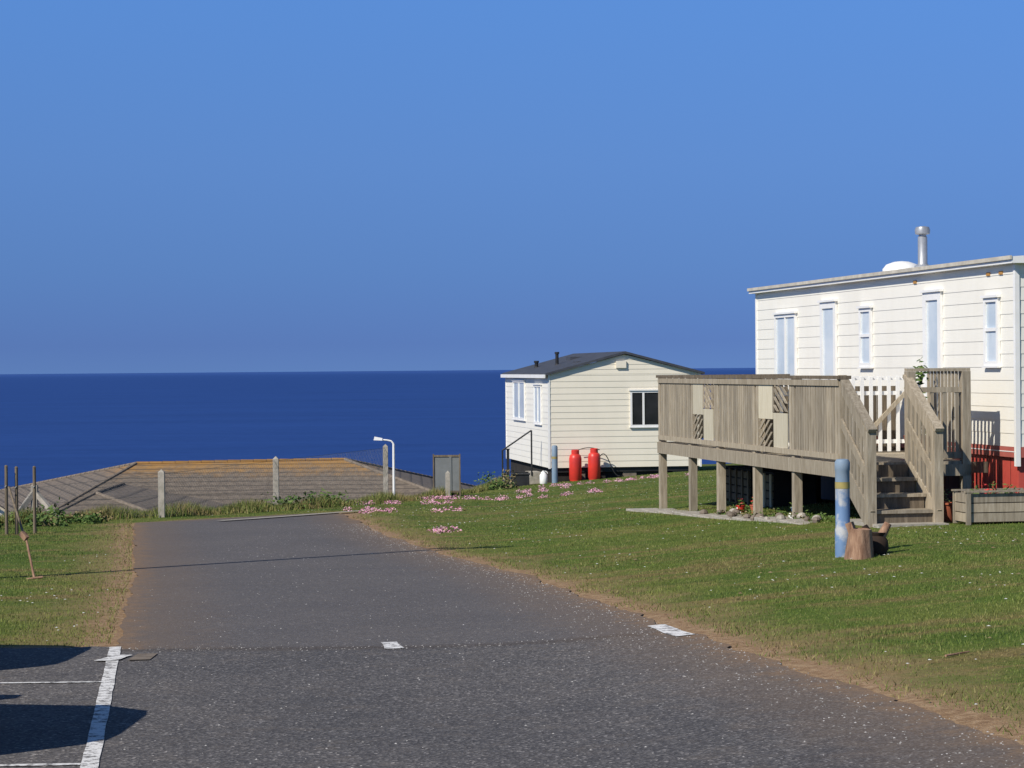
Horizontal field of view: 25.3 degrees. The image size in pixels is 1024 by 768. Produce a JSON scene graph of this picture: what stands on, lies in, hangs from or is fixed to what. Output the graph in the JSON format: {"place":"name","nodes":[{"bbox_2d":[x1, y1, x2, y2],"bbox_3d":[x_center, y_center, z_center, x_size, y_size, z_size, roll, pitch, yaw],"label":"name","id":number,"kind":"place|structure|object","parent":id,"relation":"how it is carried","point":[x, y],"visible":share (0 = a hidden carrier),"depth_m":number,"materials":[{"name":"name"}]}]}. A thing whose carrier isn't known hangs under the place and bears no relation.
{"place":"outdoors","nodes":[
{"label":"outdoors","id":0,"kind":"place"},
{"bbox_2d":[0,368,755,488],"bbox_3d":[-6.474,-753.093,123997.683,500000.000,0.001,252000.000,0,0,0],"label":"sea","id":1,"kind":"structure","parent":0,"point":[52,426],"depth_m":1271.61,"materials":[{"name":"liquid"}]},
{"bbox_2d":[0,463,1023,744],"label":"ground","id":2,"kind":"structure","parent":0,"point":[960,711],"depth_m":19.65,"materials":[{"name":"green plant"}]},
{"bbox_2d":[4,465,8,534],"bbox_3d":[-7.036,1.712,31.803,0.053,1.170,0.070,0,0,0],"label":"wooden post","id":3,"kind":"object","parent":2,"relation":"on","point":[6,497],"visible":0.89,"depth_m":31.79,"materials":[{"name":"brown wood"}]},
{"bbox_2d":[14,466,18,533],"bbox_3d":[-6.915,1.723,31.903,0.053,1.150,0.069,0,0,0],"label":"wooden post","id":4,"kind":"object","parent":2,"relation":"on","point":[16,501],"visible":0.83,"depth_m":31.89,"materials":[{"name":"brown wood"}]},
{"bbox_2d":[8,486,42,578],"bbox_3d":[-4.943,1.541,22.930,0.154,0.995,0.851,-1,0,-35],"label":"leaning stake","id":5,"kind":"object","parent":2,"relation":"on","point":[23,535],"visible":0.9,"depth_m":22.87,"materials":[{"name":"brown wood"}]},
{"bbox_2d":[33,466,36,533],"bbox_3d":[-6.686,1.723,32.003,0.053,1.150,0.069,0,0,0],"label":"wooden post","id":6,"kind":"object","parent":2,"relation":"on","point":[34,504],"visible":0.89,"depth_m":31.99,"materials":[{"name":"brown wood"}]},
{"bbox_2d":[0,646,108,767],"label":"parking area","id":7,"kind":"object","parent":2,"relation":"on","point":[41,723],"visible":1,"depth_m":12.53,"materials":[{"name":"asphalt"}]},
{"bbox_2d":[0,496,114,527],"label":"shrub","id":8,"kind":"object","parent":2,"relation":"on","point":[56,520],"visible":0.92,"depth_m":34.96,"materials":[{"name":"green plant"}]},
{"bbox_2d":[0,444,387,517],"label":"chain link fence","id":9,"kind":"object","parent":2,"relation":"on","point":[161,495],"visible":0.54,"depth_m":39.24,"materials":[{"name":"metal"}]},
{"bbox_2d":[0,475,501,523],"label":"verge weeds","id":10,"kind":"object","parent":2,"relation":"on","point":[247,506],"visible":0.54,"depth_m":39.24,"materials":[{"name":"green plant"}]},
{"bbox_2d":[221,510,361,520],"bbox_3d":[-3.447,2.120,36.969,0.237,0.097,4.347,0,0,28],"label":"edging strip","id":11,"kind":"object","parent":2,"relation":"on","point":[290,515],"visible":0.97,"depth_m":36.74,"materials":[{"name":"concrete"}]},
{"bbox_2d":[260,488,349,508],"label":"shrub","id":12,"kind":"object","parent":2,"relation":"on","point":[294,498],"visible":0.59,"depth_m":41.11,"materials":[{"name":"green plant"}]},
{"bbox_2d":[374,437,394,493],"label":"street lamp","id":13,"kind":"object","parent":2,"relation":"on","point":[393,453],"visible":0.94,"depth_m":57.99,"materials":[{"name":"white metal"}]},
{"bbox_2d":[433,454,460,495],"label":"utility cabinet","id":14,"kind":"object","parent":2,"relation":"on","point":[444,464],"visible":0.8,"depth_m":48.61,"materials":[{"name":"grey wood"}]},
{"bbox_2d":[445,471,449,495],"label":"marker post","id":15,"kind":"object","parent":2,"relation":"on","point":[447,479],"visible":0.67,"depth_m":48.17,"materials":[{"name":"concrete"}]},
{"bbox_2d":[474,467,518,489],"bbox_3d":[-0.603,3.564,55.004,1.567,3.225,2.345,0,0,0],"label":"shrub","id":16,"kind":"object","parent":2,"relation":"on","point":[505,484],"visible":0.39,"depth_m":54.35,"materials":[{"name":"green plant"}]},
{"bbox_2d":[0,480,1013,663],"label":"daisies","id":17,"kind":"object","parent":2,"relation":"on","point":[619,553],"visible":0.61,"depth_m":22.01,"materials":[{"name":"white plant"}]},
{"bbox_2d":[506,449,509,482],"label":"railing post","id":18,"kind":"object","parent":2,"relation":"on","point":[507,451],"visible":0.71,"depth_m":57.22,"materials":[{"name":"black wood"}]},
{"bbox_2d":[343,473,688,533],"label":"pink thrift","id":19,"kind":"object","parent":2,"relation":"on","point":[436,530],"visible":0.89,"depth_m":45.09,"materials":[{"name":"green plant"}]},
{"bbox_2d":[511,471,529,485],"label":"storage box","id":20,"kind":"object","parent":2,"relation":"on","point":[521,478],"visible":0.88,"depth_m":57.05,"materials":[{"name":"black plastic"}]},
{"bbox_2d":[502,430,540,483],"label":"entrance steps","id":21,"kind":"structure","parent":2,"relation":"on","point":[534,477],"depth_m":58.25,"materials":[{"name":"concrete"}]},
{"bbox_2d":[540,471,547,483],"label":"water container","id":22,"kind":"object","parent":2,"relation":"on","point":[543,477],"visible":0.99,"depth_m":57.01,"materials":[{"name":"white plastic"}]},
{"bbox_2d":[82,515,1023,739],"bbox_3d":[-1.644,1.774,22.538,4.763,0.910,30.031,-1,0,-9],"label":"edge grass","id":23,"kind":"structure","parent":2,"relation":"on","point":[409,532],"depth_m":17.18,"materials":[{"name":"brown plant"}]},
{"bbox_2d":[552,445,557,482],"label":"water point bollard","id":24,"kind":"object","parent":2,"relation":"on","point":[554,463],"visible":0.97,"depth_m":56.87,"materials":[{"name":"blue paint"}]},
{"bbox_2d":[569,450,581,480],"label":"gas cylinder","id":25,"kind":"object","parent":2,"relation":"on","point":[575,466],"visible":0.98,"depth_m":57.04,"materials":[{"name":"red paint"}]},
{"bbox_2d":[588,448,600,479],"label":"gas cylinder","id":26,"kind":"object","parent":2,"relation":"on","point":[593,464],"visible":0.96,"depth_m":57.11,"materials":[{"name":"red paint"}]},
{"bbox_2d":[501,351,704,482],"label":"static caravan","id":27,"kind":"object","parent":2,"relation":"on","point":[606,403],"visible":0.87,"depth_m":57.72,"materials":[{"name":"white plastic"}]},
{"bbox_2d":[511,379,657,427],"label":"windows","id":28,"kind":"structure","parent":27,"relation":"in","point":[644,402],"depth_m":57.81,"materials":[{"name":"white plastic"}]},
{"bbox_2d":[578,447,619,475],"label":"gas hose","id":29,"kind":"object","parent":27,"relation":"attached to","point":[600,455],"visible":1,"depth_m":57.37,"materials":[{"name":"black plastic"}]},
{"bbox_2d":[626,508,811,524],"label":"paving slabs","id":30,"kind":"structure","parent":2,"relation":"on","point":[698,514],"depth_m":30.25,"materials":[{"name":"concrete"}]},
{"bbox_2d":[699,508,821,522],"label":"border stones","id":31,"kind":"object","parent":30,"relation":"on","point":[732,512],"visible":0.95,"depth_m":28.03,"materials":[{"name":"stone"}]},
{"bbox_2d":[656,368,987,527],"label":"wooden deck","id":32,"kind":"structure","parent":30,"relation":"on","point":[817,426],"depth_m":27.00,"materials":[{"name":"brown wood"}]},
{"bbox_2d":[903,359,929,440],"bbox_3d":[4.739,0.273,26.727,0.340,1.197,0.340,0,0,0],"label":"climbing plant","id":33,"kind":"object","parent":32,"relation":"on","point":[921,376],"visible":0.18,"depth_m":26.70,"materials":[{"name":"green plant"}]},
{"bbox_2d":[736,498,746,511],"bbox_3d":[3.038,1.609,30.374,0.129,0.202,0.159,0,0,36],"label":"plant pot","id":34,"kind":"object","parent":2,"relation":"on","point":[742,506],"visible":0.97,"depth_m":30.34,"materials":[{"name":"red paint"}]},
{"bbox_2d":[726,465,815,507],"bbox_3d":[3.563,1.437,32.055,0.640,0.500,2.499,-1,0,-11],"label":"storage crate","id":35,"kind":"object","parent":2,"relation":"on","point":[777,487],"visible":0.62,"depth_m":30.98,"materials":[{"name":"black plastic"}]},
{"bbox_2d":[713,505,834,521],"bbox_3d":[3.336,1.629,28.432,0.589,0.269,4.673,-1,0,-10],"label":"flower bed","id":36,"kind":"object","parent":2,"relation":"on","point":[788,513],"visible":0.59,"depth_m":28.55,"materials":[{"name":"green plant"}]},
{"bbox_2d":[835,459,849,556],"bbox_3d":[3.010,1.151,20.808,0.144,0.940,0.144,0,0,0],"label":"water point bollard","id":37,"kind":"object","parent":2,"relation":"on","point":[842,492],"visible":0.87,"depth_m":20.75,"materials":[{"name":"blue paint"}]},
{"bbox_2d":[844,522,873,559],"bbox_3d":[3.115,1.411,20.465,0.257,0.360,0.260,-1,0,-41],"label":"tree stump","id":38,"kind":"object","parent":2,"relation":"on","point":[859,544],"visible":0.92,"depth_m":20.37,"materials":[{"name":"brown wood"}]},
{"bbox_2d":[861,522,890,554],"bbox_3d":[3.305,1.396,20.719,0.225,0.297,0.205,0,0,36],"label":"driftwood log","id":39,"kind":"object","parent":2,"relation":"on","point":[880,544],"visible":0.71,"depth_m":20.65,"materials":[{"name":"brown wood"}]},
{"bbox_2d":[747,226,1023,501],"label":"static caravan","id":40,"kind":"object","parent":2,"relation":"on","point":[894,318],"visible":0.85,"depth_m":28.86,"materials":[{"name":"white plastic"}]},
{"bbox_2d":[772,289,1000,434],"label":"windows and doors","id":41,"kind":"structure","parent":40,"relation":"in","point":[785,323],"depth_m":30.81,"materials":[{"name":"white plastic"}]},
{"bbox_2d":[944,489,952,521],"bbox_3d":[4.838,1.316,25.477,0.345,0.444,0.282,0,0,0],"label":"plant pot","id":42,"kind":"object","parent":2,"relation":"on","point":[948,511],"visible":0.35,"depth_m":25.38,"materials":[{"name":"ceramic"}]},
{"bbox_2d":[951,481,1023,524],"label":"planter box","id":43,"kind":"object","parent":2,"relation":"on","point":[990,504],"visible":1,"depth_m":24.80,"materials":[{"name":"brown wood"}]},
{"bbox_2d":[0,0,1023,373],"label":"sky","id":44,"kind":"structure","parent":0,"point":[187,186],"materials":[{"name":"blue"}]},
{"bbox_2d":[98,512,1023,767],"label":"road","id":45,"kind":"structure","parent":0,"point":[400,703],"depth_m":13.16,"materials":[{"name":"grey asphalt"}]},
{"bbox_2d":[128,653,156,659],"bbox_3d":[-2.405,1.779,14.921,0.140,0.009,0.420,0,0,0],"label":"concrete patch","id":46,"kind":"object","parent":45,"relation":"on","point":[143,656],"visible":1,"depth_m":14.92,"materials":[{"name":"concrete"}]},
{"bbox_2d":[0,624,692,767],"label":"road marking","id":47,"kind":"object","parent":45,"relation":"on","point":[92,751],"visible":1,"depth_m":12.55,"materials":[{"name":"paint"}]},
{"bbox_2d":[111,523,1021,767],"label":"road grit","id":48,"kind":"object","parent":45,"relation":"on","point":[575,650],"visible":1,"depth_m":14.76,"materials":[{"name":"gravel"}]},
{"bbox_2d":[102,507,1023,699],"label":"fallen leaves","id":49,"kind":"object","parent":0,"point":[740,592],"depth_m":18.93,"materials":[{"name":"plant"}]},
{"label":"walls","id":50,"kind":"object","parent":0,"visible":0},
{"bbox_2d":[0,460,472,514],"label":"roof","id":51,"kind":"structure","parent":50,"relation":"on","point":[152,470],"depth_m":63.66,"materials":[{"name":"tile"}]},
{"bbox_2d":[0,458,475,511],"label":"ridge tiles","id":52,"kind":"object","parent":51,"relation":"on","point":[129,465],"visible":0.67,"depth_m":64.96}
]}

